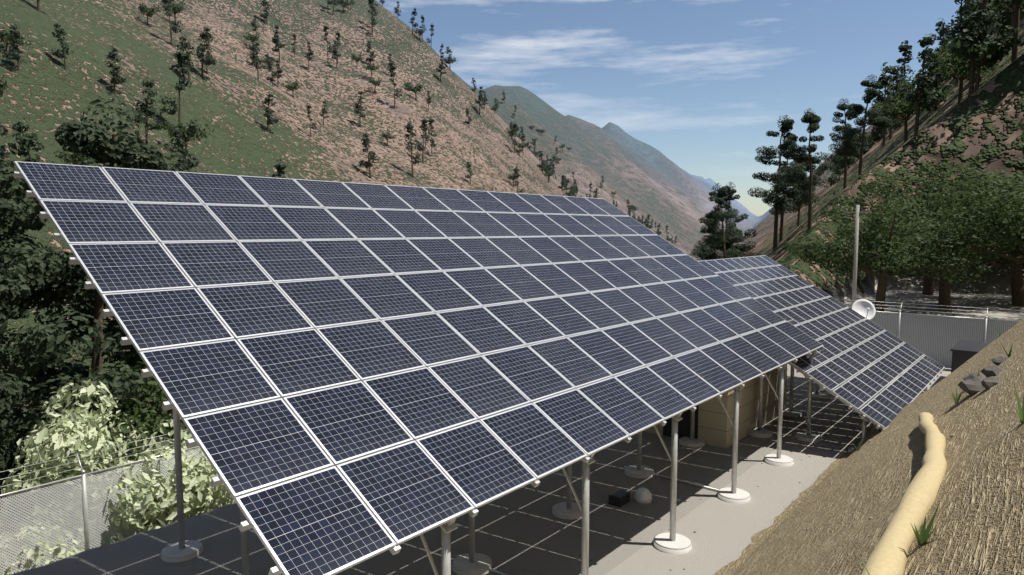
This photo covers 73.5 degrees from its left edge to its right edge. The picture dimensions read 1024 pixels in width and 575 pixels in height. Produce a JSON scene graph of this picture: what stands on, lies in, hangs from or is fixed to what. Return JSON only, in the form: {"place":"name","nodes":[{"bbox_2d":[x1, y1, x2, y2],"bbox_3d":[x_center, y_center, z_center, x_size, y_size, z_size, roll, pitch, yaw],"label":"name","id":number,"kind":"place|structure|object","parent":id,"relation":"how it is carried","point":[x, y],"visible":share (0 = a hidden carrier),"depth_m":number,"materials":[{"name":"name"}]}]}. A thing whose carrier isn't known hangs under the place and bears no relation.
{"place":"outdoors","nodes":[
{"label":"outdoors","id":0,"kind":"place"},
{"bbox_2d":[0,0,1023,574],"bbox_3d":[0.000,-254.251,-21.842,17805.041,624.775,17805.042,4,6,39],"label":"hillside","id":1,"kind":"structure","parent":0,"point":[976,524],"depth_m":63.85,"materials":[{"name":"soil"}]},
{"bbox_2d":[0,125,14,173],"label":"hill pine","id":2,"kind":"object","parent":1,"relation":"on","point":[2,148],"visible":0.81,"depth_m":133.65,"materials":[{"name":"green plant"}]},
{"bbox_2d":[0,302,22,446],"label":"pine tree","id":3,"kind":"object","parent":1,"relation":"on","point":[9,388],"visible":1,"depth_m":14.85,"materials":[{"name":"green plant"}]},
{"bbox_2d":[4,23,26,70],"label":"hill pine","id":4,"kind":"object","parent":1,"relation":"on","point":[15,53],"visible":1,"depth_m":182.96,"materials":[{"name":"green plant"}]},
{"bbox_2d":[0,27,32,52],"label":"hill oak","id":5,"kind":"object","parent":1,"relation":"on","point":[4,35],"visible":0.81,"depth_m":185.90,"materials":[{"name":"green plant"}]},
{"bbox_2d":[0,193,45,318],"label":"pine tree","id":6,"kind":"object","parent":1,"relation":"on","point":[18,206],"visible":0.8,"depth_m":19.57,"materials":[{"name":"green plant"}]},
{"bbox_2d":[4,116,44,229],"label":"hill pine","id":7,"kind":"object","parent":1,"relation":"on","point":[27,141],"visible":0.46,"depth_m":135.91,"materials":[{"name":"green plant"}]},
{"bbox_2d":[0,462,83,574],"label":"pale bush","id":8,"kind":"object","parent":1,"relation":"on","point":[16,487],"visible":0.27,"depth_m":14.18,"materials":[{"name":"green plant"}]},
{"bbox_2d":[0,181,108,507],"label":"pine tree","id":9,"kind":"object","parent":1,"relation":"on","point":[16,312],"visible":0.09,"depth_m":25.09,"materials":[{"name":"green plant"}]},
{"bbox_2d":[51,21,73,70],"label":"hill pine","id":10,"kind":"object","parent":1,"relation":"on","point":[59,32],"visible":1,"depth_m":201.45,"materials":[{"name":"green plant"}]},
{"bbox_2d":[0,75,145,469],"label":"pine tree","id":11,"kind":"object","parent":1,"relation":"on","point":[17,360],"visible":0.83,"depth_m":16.68,"materials":[{"name":"green plant"}]},
{"bbox_2d":[53,150,94,165],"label":"hill oak","id":12,"kind":"object","parent":1,"relation":"on","point":[80,158],"visible":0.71,"depth_m":158.02,"materials":[{"name":"green plant"}]},
{"bbox_2d":[0,92,168,523],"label":"pine tree","id":13,"kind":"object","parent":1,"relation":"on","point":[93,141],"visible":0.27,"depth_m":20.18,"materials":[{"name":"green plant"}]},
{"bbox_2d":[103,45,125,94],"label":"hill pine","id":14,"kind":"object","parent":1,"relation":"on","point":[115,79],"visible":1,"depth_m":211.23,"materials":[{"name":"green plant"}]},
{"bbox_2d":[0,429,231,574],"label":"river fence","id":15,"kind":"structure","parent":1,"relation":"on","point":[85,502],"depth_m":13.49,"materials":[{"name":"metal"}]},
{"bbox_2d":[0,379,235,574],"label":"pale bush","id":16,"kind":"object","parent":1,"relation":"on","point":[89,430],"visible":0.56,"depth_m":14.75,"materials":[{"name":"green plant"}]},
{"bbox_2d":[46,149,190,443],"bbox_3d":[-13.091,3.964,26.269,7.816,18.239,7.639,-2,5,-27],"label":"pine tree","id":17,"kind":"object","parent":1,"relation":"on","point":[112,324],"visible":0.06,"depth_m":24.75,"materials":[{"name":"green plant"}]},
{"bbox_2d":[88,360,191,480],"bbox_3d":[-8.503,4.622,20.407,7.409,8.780,9.336,1,5,15],"label":"bush","id":18,"kind":"object","parent":1,"relation":"on","point":[151,408],"visible":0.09,"depth_m":18.49,"materials":[{"name":"green plant"}]},
{"bbox_2d":[126,80,163,144],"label":"hill pine","id":19,"kind":"object","parent":1,"relation":"on","point":[146,110],"visible":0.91,"depth_m":191.11,"materials":[{"name":"green plant"}]},
{"bbox_2d":[138,2,160,24],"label":"hill oak","id":20,"kind":"object","parent":1,"relation":"on","point":[143,8],"visible":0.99,"depth_m":309.33,"materials":[{"name":"green plant"}]},
{"bbox_2d":[68,441,231,549],"bbox_3d":[-8.309,5.590,18.004,5.495,3.851,4.857,-1,5,-15],"label":"pale bush","id":21,"kind":"object","parent":1,"relation":"on","point":[124,456],"depth_m":17.14,"materials":[{"name":"green plant"}]},
{"bbox_2d":[161,0,182,45],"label":"hill pine","id":22,"kind":"object","parent":1,"relation":"on","point":[169,15],"visible":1,"depth_m":297.65,"materials":[{"name":"green plant"}]},
{"bbox_2d":[159,0,186,20],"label":"hill oak","id":23,"kind":"object","parent":1,"relation":"on","point":[175,9],"visible":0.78,"depth_m":355.59,"materials":[{"name":"green plant"}]},
{"bbox_2d":[157,47,191,124],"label":"hill pine","id":24,"kind":"object","parent":1,"relation":"on","point":[180,56],"visible":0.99,"depth_m":217.91,"materials":[{"name":"green plant"}]},
{"bbox_2d":[165,128,203,172],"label":"hill pine","id":25,"kind":"object","parent":1,"relation":"on","point":[178,133],"visible":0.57,"depth_m":175.68,"materials":[{"name":"green plant"}]},
{"bbox_2d":[176,34,194,81],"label":"hill pine","id":26,"kind":"object","parent":1,"relation":"on","point":[184,44],"visible":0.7,"depth_m":264.36,"materials":[{"name":"green plant"}]},
{"bbox_2d":[161,119,213,151],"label":"hill oak","id":27,"kind":"object","parent":1,"relation":"on","point":[192,129],"visible":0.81,"depth_m":203.62,"materials":[{"name":"green plant"}]},
{"bbox_2d":[192,25,216,77],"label":"hill pine","id":28,"kind":"object","parent":1,"relation":"on","point":[207,36],"visible":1,"depth_m":281.41,"materials":[{"name":"green plant"}]},
{"bbox_2d":[242,31,260,43],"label":"hill oak","id":29,"kind":"object","parent":1,"relation":"on","point":[253,38],"visible":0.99,"depth_m":400.46,"materials":[{"name":"green plant"}]},
{"bbox_2d":[249,41,264,79],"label":"hill pine","id":30,"kind":"object","parent":1,"relation":"on","point":[255,58],"visible":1,"depth_m":331.30,"materials":[{"name":"green plant"}]},
{"bbox_2d":[259,0,270,24],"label":"hill pine","id":31,"kind":"object","parent":1,"relation":"on","point":[265,15],"visible":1,"depth_m":471.46,"materials":[{"name":"green plant"}]},
{"bbox_2d":[261,91,278,131],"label":"hill pine","id":32,"kind":"object","parent":1,"relation":"on","point":[267,115],"visible":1,"depth_m":280.34,"materials":[{"name":"green plant"}]},
{"bbox_2d":[266,59,277,85],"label":"hill pine","id":33,"kind":"object","parent":1,"relation":"on","point":[273,73],"visible":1,"depth_m":354.28,"materials":[{"name":"green plant"}]},
{"bbox_2d":[270,25,285,62],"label":"hill pine","id":34,"kind":"object","parent":1,"relation":"on","point":[275,40],"visible":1,"depth_m":404.54,"materials":[{"name":"green plant"}]},
{"bbox_2d":[274,59,282,86],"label":"hill pine","id":35,"kind":"object","parent":1,"relation":"on","point":[279,71],"visible":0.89,"depth_m":362.87,"materials":[{"name":"green plant"}]},
{"bbox_2d":[271,159,286,177],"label":"hill pine","id":36,"kind":"object","parent":1,"relation":"on","point":[280,167],"visible":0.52,"depth_m":203.21,"materials":[{"name":"green plant"}]},
{"bbox_2d":[280,80,299,96],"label":"hill oak","id":37,"kind":"object","parent":1,"relation":"on","point":[295,86],"visible":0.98,"depth_m":360.47,"materials":[{"name":"green plant"}]},
{"bbox_2d":[305,41,313,69],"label":"hill pine","id":38,"kind":"object","parent":1,"relation":"on","point":[309,54],"visible":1,"depth_m":421.01,"materials":[{"name":"green plant"}]},
{"bbox_2d":[306,104,316,136],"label":"hill pine","id":39,"kind":"object","parent":1,"relation":"on","point":[308,110],"visible":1,"depth_m":311.70,"materials":[{"name":"green plant"}]},
{"bbox_2d":[319,101,328,125],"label":"hill pine","id":40,"kind":"object","parent":1,"relation":"on","point":[324,111],"visible":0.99,"depth_m":339.72,"materials":[{"name":"green plant"}]},
{"bbox_2d":[323,24,332,62],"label":"hill pine","id":41,"kind":"object","parent":1,"relation":"on","point":[326,38],"visible":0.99,"depth_m":448.20,"materials":[{"name":"green plant"}]},
{"bbox_2d":[350,91,366,127],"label":"hill pine","id":42,"kind":"object","parent":1,"relation":"on","point":[358,107],"visible":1,"depth_m":381.96,"materials":[{"name":"green plant"}]},
{"bbox_2d":[358,131,379,177],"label":"hill pine","id":43,"kind":"object","parent":1,"relation":"on","point":[365,143],"visible":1,"depth_m":309.12,"materials":[{"name":"green plant"}]},
{"bbox_2d":[361,63,378,78],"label":"hill oak","id":44,"kind":"object","parent":1,"relation":"on","point":[367,67],"visible":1,"depth_m":441.69,"materials":[{"name":"green plant"}]},
{"bbox_2d":[365,39,375,65],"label":"hill pine","id":45,"kind":"object","parent":1,"relation":"on","point":[372,54],"visible":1,"depth_m":488.91,"materials":[{"name":"green plant"}]},
{"bbox_2d":[367,0,376,34],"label":"hill pine","id":46,"kind":"object","parent":1,"relation":"on","point":[371,8],"visible":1,"depth_m":522.95,"materials":[{"name":"green plant"}]},
{"bbox_2d":[368,77,384,92],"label":"hill oak","id":47,"kind":"object","parent":1,"relation":"on","point":[376,82],"visible":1,"depth_m":424.66,"materials":[{"name":"green plant"}]},
{"bbox_2d":[389,63,402,107],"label":"hill pine","id":48,"kind":"object","parent":1,"relation":"on","point":[392,68],"visible":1,"depth_m":417.46,"materials":[{"name":"green plant"}]},
{"bbox_2d":[404,121,422,177],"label":"hill pine","id":49,"kind":"object","parent":1,"relation":"on","point":[408,136],"visible":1,"depth_m":343.43,"materials":[{"name":"green plant"}]},
{"bbox_2d":[404,83,422,100],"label":"hill oak","id":50,"kind":"object","parent":1,"relation":"on","point":[416,88],"visible":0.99,"depth_m":447.20,"materials":[{"name":"green plant"}]},
{"bbox_2d":[13,172,824,574],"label":"solar panel frame","id":51,"kind":"object","parent":1,"relation":"on","point":[447,528],"visible":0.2,"depth_m":10.50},
{"bbox_2d":[14,161,823,574],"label":"solar panel array","id":52,"kind":"object","parent":51,"relation":"on","point":[346,375],"visible":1,"depth_m":9.06,"materials":[{"name":"glass"}]},
{"bbox_2d":[414,117,428,162],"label":"hill pine","id":53,"kind":"object","parent":1,"relation":"on","point":[424,121],"visible":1,"depth_m":379.82,"materials":[{"name":"green plant"}]},
{"bbox_2d":[428,117,436,155],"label":"hill pine","id":54,"kind":"object","parent":1,"relation":"on","point":[431,121],"visible":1,"depth_m":395.71,"materials":[{"name":"green plant"}]},
{"bbox_2d":[436,55,445,81],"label":"hill pine","id":55,"kind":"object","parent":1,"relation":"on","point":[441,67],"visible":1,"depth_m":540.54,"materials":[{"name":"green plant"}]},
{"bbox_2d":[475,87,485,114],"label":"hill pine","id":56,"kind":"object","parent":1,"relation":"on","point":[480,98],"visible":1,"depth_m":557.76,"materials":[{"name":"green plant"}]},
{"bbox_2d":[161,432,821,574],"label":"concrete footings","id":57,"kind":"object","parent":1,"relation":"on","point":[461,564],"visible":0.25,"depth_m":11.02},
{"bbox_2d":[512,122,518,152],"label":"hill pine","id":58,"kind":"object","parent":1,"relation":"on","point":[515,124],"visible":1,"depth_m":541.92,"materials":[{"name":"green plant"}]},
{"bbox_2d":[513,166,524,193],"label":"hill pine","id":59,"kind":"object","parent":1,"relation":"on","point":[516,170],"visible":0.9,"depth_m":406.49,"materials":[{"name":"green plant"}]},
{"bbox_2d":[196,358,991,570],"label":"loose stones","id":60,"kind":"object","parent":1,"relation":"on","point":[951,436],"visible":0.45,"depth_m":11.43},
{"bbox_2d":[420,373,807,574],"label":"braces","id":61,"kind":"object","parent":1,"relation":"on","point":[572,490],"visible":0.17,"depth_m":10.88,"materials":[{"name":"metal"}]},
{"bbox_2d":[608,489,629,506],"bbox_3d":[1.984,3.890,12.668,0.250,0.180,0.350,4,6,39],"label":"junction box","id":62,"kind":"object","parent":1,"relation":"on","point":[619,498],"visible":1,"depth_m":12.57,"materials":[{"name":"grey"}]},
{"bbox_2d":[634,487,651,504],"bbox_3d":[2.438,3.846,12.745,0.331,0.255,0.340,4,6,39],"label":"white dome cover","id":63,"kind":"object","parent":1,"relation":"on","point":[642,495],"visible":1,"depth_m":12.64,"materials":[{"name":"white plastic"}]},
{"bbox_2d":[693,208,735,260],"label":"pine tree","id":64,"kind":"object","parent":1,"relation":"on","point":[708,253],"visible":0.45,"depth_m":71.20,"materials":[{"name":"green plant"}]},
{"bbox_2d":[643,319,793,447],"bbox_3d":[5.381,2.234,18.037,2.500,2.560,4.400,4,6,39],"label":"equipment shelter","id":65,"kind":"object","parent":1,"relation":"on","point":[713,426],"visible":0.2,"depth_m":16.44,"materials":[{"name":"brown"}]},
{"bbox_2d":[692,182,748,259],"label":"pine tree","id":66,"kind":"object","parent":1,"relation":"on","point":[731,192],"visible":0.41,"depth_m":80.78,"materials":[{"name":"green plant"}]},
{"bbox_2d":[698,183,759,258],"bbox_3d":[19.681,-3.812,62.703,5.393,11.553,5.357,4,6,37],"label":"pine tree","id":67,"kind":"object","parent":1,"relation":"on","point":[719,216],"visible":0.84,"depth_m":62.61,"materials":[{"name":"green plant"}]},
{"bbox_2d":[747,114,819,249],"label":"pine tree","id":68,"kind":"object","parent":1,"relation":"on","point":[786,125],"visible":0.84,"depth_m":68.76,"materials":[{"name":"green plant"}]},
{"bbox_2d":[761,140,807,241],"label":"pine tree","id":69,"kind":"object","parent":1,"relation":"on","point":[785,155],"visible":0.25,"depth_m":79.02,"materials":[{"name":"green plant"}]},
{"bbox_2d":[780,151,816,226],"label":"pine tree","id":70,"kind":"object","parent":1,"relation":"on","point":[798,219],"visible":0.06,"depth_m":90.80,"materials":[{"name":"green plant"}]},
{"bbox_2d":[780,108,839,230],"bbox_3d":[26.707,-10.195,61.350,4.729,11.419,5.343,-1,5,-15],"label":"pine tree","id":71,"kind":"object","parent":1,"relation":"on","point":[812,119],"visible":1,"depth_m":61.17,"materials":[{"name":"green plant"}]},
{"bbox_2d":[748,380,926,451],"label":"concrete footings","id":72,"kind":"object","parent":1,"relation":"on","point":[763,433],"visible":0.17,"depth_m":18.46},
{"bbox_2d":[822,98,866,189],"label":"pine tree","id":73,"kind":"object","parent":1,"relation":"on","point":[837,115],"visible":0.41,"depth_m":81.22,"materials":[{"name":"green plant"}]},
{"bbox_2d":[833,154,863,169],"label":"tree","id":74,"kind":"object","parent":1,"relation":"on","point":[851,157],"visible":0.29,"depth_m":145.12,"materials":[{"name":"green plant"}]},
{"bbox_2d":[758,331,945,443],"bbox_3d":[8.505,1.369,19.620,5.719,4.013,8.615,4,6,39],"label":"solar panel frame","id":75,"kind":"object","parent":1,"relation":"on","point":[865,419],"visible":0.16,"depth_m":16.78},
{"bbox_2d":[698,255,944,428],"bbox_3d":[8.523,0.949,19.570,5.636,3.349,8.490,4,6,39],"label":"solar panel array","id":76,"kind":"object","parent":75,"relation":"on","point":[783,292],"visible":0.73,"depth_m":19.46,"materials":[{"name":"glass"}]},
{"bbox_2d":[844,205,870,308],"bbox_3d":[16.933,-0.700,33.846,1.200,6.700,0.209,4,6,39],"label":"utility pole","id":77,"kind":"object","parent":1,"relation":"on","point":[855,261],"visible":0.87,"depth_m":33.71,"materials":[{"name":"grey metal"}]},
{"bbox_2d":[828,75,892,179],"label":"pine tree","id":78,"kind":"object","parent":1,"relation":"on","point":[869,95],"visible":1,"depth_m":67.78,"materials":[{"name":"green plant"}]},
{"bbox_2d":[852,299,875,371],"bbox_3d":[12.195,1.720,23.890,0.723,2.583,1.054,4,6,39],"label":"satellite dish","id":79,"kind":"object","parent":1,"relation":"on","point":[866,309],"visible":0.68,"depth_m":23.99,"materials":[{"name":"metal"}]},
{"bbox_2d":[860,129,888,144],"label":"tree","id":80,"kind":"object","parent":1,"relation":"on","point":[873,138],"visible":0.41,"depth_m":156.36,"materials":[{"name":"green plant"}]},
{"bbox_2d":[873,62,900,146],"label":"pine tree","id":81,"kind":"object","parent":1,"relation":"on","point":[883,80],"visible":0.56,"depth_m":113.88,"materials":[{"name":"green plant"}]},
{"bbox_2d":[759,330,1023,574],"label":"slope weeds","id":82,"kind":"object","parent":1,"relation":"on","point":[923,537],"visible":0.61,"depth_m":4.20,"materials":[{"name":"green plant"}]},
{"bbox_2d":[880,65,907,139],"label":"pine tree","id":83,"kind":"object","parent":1,"relation":"on","point":[895,79],"visible":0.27,"depth_m":121.18,"materials":[{"name":"green plant"}]},
{"bbox_2d":[784,197,1005,311],"bbox_3d":[20.346,-1.038,37.107,10.486,7.437,9.312,2,5,20],"label":"oak tree","id":84,"kind":"object","parent":1,"relation":"on","point":[872,258],"visible":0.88,"depth_m":35.24,"materials":[{"name":"green plant"}]},
{"bbox_2d":[864,88,929,142],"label":"oak tree","id":85,"kind":"object","parent":1,"relation":"on","point":[908,107],"visible":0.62,"depth_m":83.14,"materials":[{"name":"green plant"}]},
{"bbox_2d":[861,412,946,574],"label":"pipe","id":86,"kind":"object","parent":1,"relation":"on","point":[889,555],"visible":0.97,"depth_m":4.67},
{"bbox_2d":[882,69,925,92],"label":"oak tree","id":87,"kind":"object","parent":1,"relation":"on","point":[908,85],"visible":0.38,"depth_m":149.33,"materials":[{"name":"green plant"}]},
{"bbox_2d":[895,40,913,86],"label":"pine tree","id":88,"kind":"object","parent":1,"relation":"on","point":[905,48],"visible":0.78,"depth_m":169.43,"materials":[{"name":"green plant"}]},
{"bbox_2d":[805,299,1023,367],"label":"fence end","id":89,"kind":"object","parent":1,"relation":"on","point":[936,338],"visible":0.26,"depth_m":24.88,"materials":[{"name":"metal"}]},
{"bbox_2d":[894,33,948,136],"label":"pine tree","id":90,"kind":"object","parent":1,"relation":"on","point":[930,80],"visible":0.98,"depth_m":73.00,"materials":[{"name":"green plant"}]},
{"bbox_2d":[832,176,1019,310],"bbox_3d":[26.409,-2.283,43.100,11.580,9.296,13.028,1,5,15],"label":"oak tree","id":91,"kind":"object","parent":1,"relation":"on","point":[944,299],"visible":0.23,"depth_m":41.68,"materials":[{"name":"green plant"}]},
{"bbox_2d":[832,161,1023,294],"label":"oak tree","id":92,"kind":"object","parent":1,"relation":"on","point":[928,286],"visible":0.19,"depth_m":51.01,"materials":[{"name":"green plant"}]},
{"bbox_2d":[913,84,958,111],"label":"tree","id":93,"kind":"object","parent":1,"relation":"on","point":[935,92],"visible":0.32,"depth_m":88.01,"materials":[{"name":"green plant"}]},
{"bbox_2d":[929,18,951,64],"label":"pine tree","id":94,"kind":"object","parent":1,"relation":"on","point":[939,24],"visible":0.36,"depth_m":141.56,"materials":[{"name":"green plant"}]},
{"bbox_2d":[895,171,1023,266],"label":"oak tree","id":95,"kind":"object","parent":1,"relation":"on","point":[1003,211],"visible":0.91,"depth_m":33.58,"materials":[{"name":"green plant"}]},
{"bbox_2d":[940,0,980,87],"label":"pine tree","id":96,"kind":"object","parent":1,"relation":"on","point":[957,28],"visible":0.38,"depth_m":90.99,"materials":[{"name":"green plant"}]},
{"bbox_2d":[898,161,1023,305],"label":"oak tree","id":97,"kind":"object","parent":1,"relation":"on","point":[1017,288],"visible":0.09,"depth_m":44.78,"materials":[{"name":"green plant"}]},
{"bbox_2d":[927,48,1010,103],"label":"oak tree","id":98,"kind":"object","parent":1,"relation":"on","point":[946,66],"visible":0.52,"depth_m":73.11,"materials":[{"name":"green plant"}]},
{"bbox_2d":[950,340,989,372],"bbox_3d":[14.986,2.526,22.232,1.200,1.260,2.400,4,6,39],"label":"generator box","id":99,"kind":"object","parent":1,"relation":"on","point":[963,351],"visible":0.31,"depth_m":21.63,"materials":[{"name":"grey"}]},
{"bbox_2d":[962,0,1000,81],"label":"pine tree","id":100,"kind":"object","parent":1,"relation":"on","point":[992,29],"visible":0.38,"depth_m":73.96,"materials":[{"name":"green plant"}]},
{"bbox_2d":[958,356,1006,394],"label":"slope rocks","id":101,"kind":"object","parent":1,"relation":"on","point":[975,384],"visible":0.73,"depth_m":9.60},
{"bbox_2d":[955,0,1012,96],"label":"pine tree","id":102,"kind":"object","parent":1,"relation":"on","point":[977,14],"visible":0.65,"depth_m":66.66,"materials":[{"name":"green plant"}]},
{"bbox_2d":[948,25,1023,91],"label":"oak tree","id":103,"kind":"object","parent":1,"relation":"on","point":[965,54],"visible":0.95,"depth_m":66.01,"materials":[{"name":"green plant"}]},
{"bbox_2d":[979,0,1023,33],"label":"oak tree","id":104,"kind":"object","parent":1,"relation":"on","point":[1009,7],"visible":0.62,"depth_m":93.78,"materials":[{"name":"green plant"}]},
{"bbox_2d":[990,9,1023,31],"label":"tree","id":105,"kind":"object","parent":1,"relation":"on","point":[1006,20],"visible":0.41,"depth_m":102.13,"materials":[{"name":"green plant"}]},
{"bbox_2d":[1010,0,1023,62],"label":"pine tree","id":106,"kind":"object","parent":1,"relation":"on","point":[1014,55],"visible":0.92,"depth_m":67.37,"materials":[{"name":"brown plant"}]},
{"bbox_2d":[1015,118,1023,155],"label":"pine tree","id":107,"kind":"object","parent":1,"relation":"on","point":[1020,125],"visible":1,"depth_m":56.35,"materials":[{"name":"green plant"}]},
{"bbox_2d":[376,0,987,215],"label":"sky","id":108,"kind":"structure","parent":0,"point":[701,83],"materials":[{"name":"blue"}]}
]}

